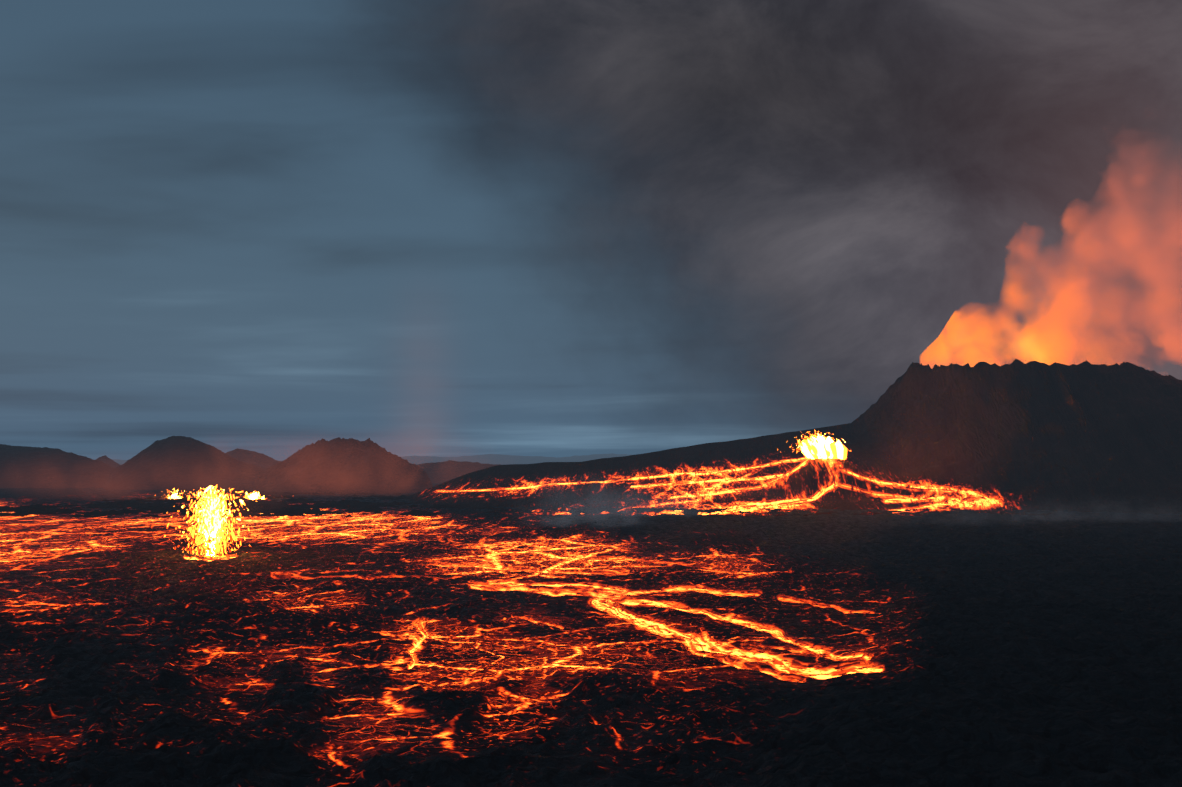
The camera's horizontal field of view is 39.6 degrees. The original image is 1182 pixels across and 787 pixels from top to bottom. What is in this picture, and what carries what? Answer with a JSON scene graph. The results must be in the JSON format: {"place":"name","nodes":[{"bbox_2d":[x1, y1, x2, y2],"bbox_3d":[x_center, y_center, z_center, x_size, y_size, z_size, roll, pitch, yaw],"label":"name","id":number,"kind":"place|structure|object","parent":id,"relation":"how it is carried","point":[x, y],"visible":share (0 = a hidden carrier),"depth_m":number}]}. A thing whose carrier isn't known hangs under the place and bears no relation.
{"place":"outdoors","nodes":[
{"label":"outdoors","id":0,"kind":"place"},
{"bbox_2d":[0,444,113,487],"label":"hill","id":1,"kind":"structure","parent":0,"point":[31,467],"depth_m":1788.28},
{"bbox_2d":[96,455,119,467],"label":"mountain","id":2,"kind":"structure","parent":0,"point":[105,459],"depth_m":2578.78},
{"bbox_2d":[103,436,264,489],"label":"mountain","id":3,"kind":"structure","parent":0,"point":[178,463],"depth_m":1658.53},
{"bbox_2d":[249,437,432,493],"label":"mountain","id":4,"kind":"structure","parent":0,"point":[338,465],"depth_m":1498.70},
{"bbox_2d":[112,453,630,462],"bbox_3d":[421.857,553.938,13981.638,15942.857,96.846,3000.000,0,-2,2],"label":"range","id":5,"kind":"structure","parent":0,"point":[492,458],"depth_m":13262.55},
{"bbox_2d":[417,460,500,482],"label":"mountain","id":6,"kind":"structure","parent":0,"point":[442,472],"depth_m":2198.95},
{"bbox_2d":[0,463,1181,786],"bbox_3d":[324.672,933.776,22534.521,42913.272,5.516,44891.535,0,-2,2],"label":"lava field","id":7,"kind":"structure","parent":0,"point":[594,647],"depth_m":252.76},
{"bbox_2d":[163,489,194,498],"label":"lava fountain","id":8,"kind":"object","parent":7,"relation":"on","point":[173,496],"depth_m":1238.63},
{"bbox_2d":[151,485,256,557],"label":"lava fountain","id":9,"kind":"object","parent":7,"relation":"on","point":[211,530],"visible":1,"depth_m":521.11},
{"bbox_2d":[225,448,280,468],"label":"hill","id":10,"kind":"structure","parent":7,"relation":"on","point":[262,460],"depth_m":2345.99},
{"bbox_2d":[244,490,263,499],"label":"lava fountain","id":11,"kind":"object","parent":7,"relation":"on","point":[253,496],"depth_m":1236.17},
{"bbox_2d":[0,359,1181,517],"bbox_3d":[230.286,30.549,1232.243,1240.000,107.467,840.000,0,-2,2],"label":"volcano","id":12,"kind":"structure","parent":0,"point":[1034,436],"depth_m":1064.96},
{"bbox_2d":[790,431,850,459],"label":"lava fountain","id":13,"kind":"object","parent":12,"relation":"on","point":[818,448],"visible":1,"depth_m":1046.24},
{"bbox_2d":[0,0,1181,460],"label":"sky","id":14,"kind":"structure","parent":0,"point":[275,229]}
]}

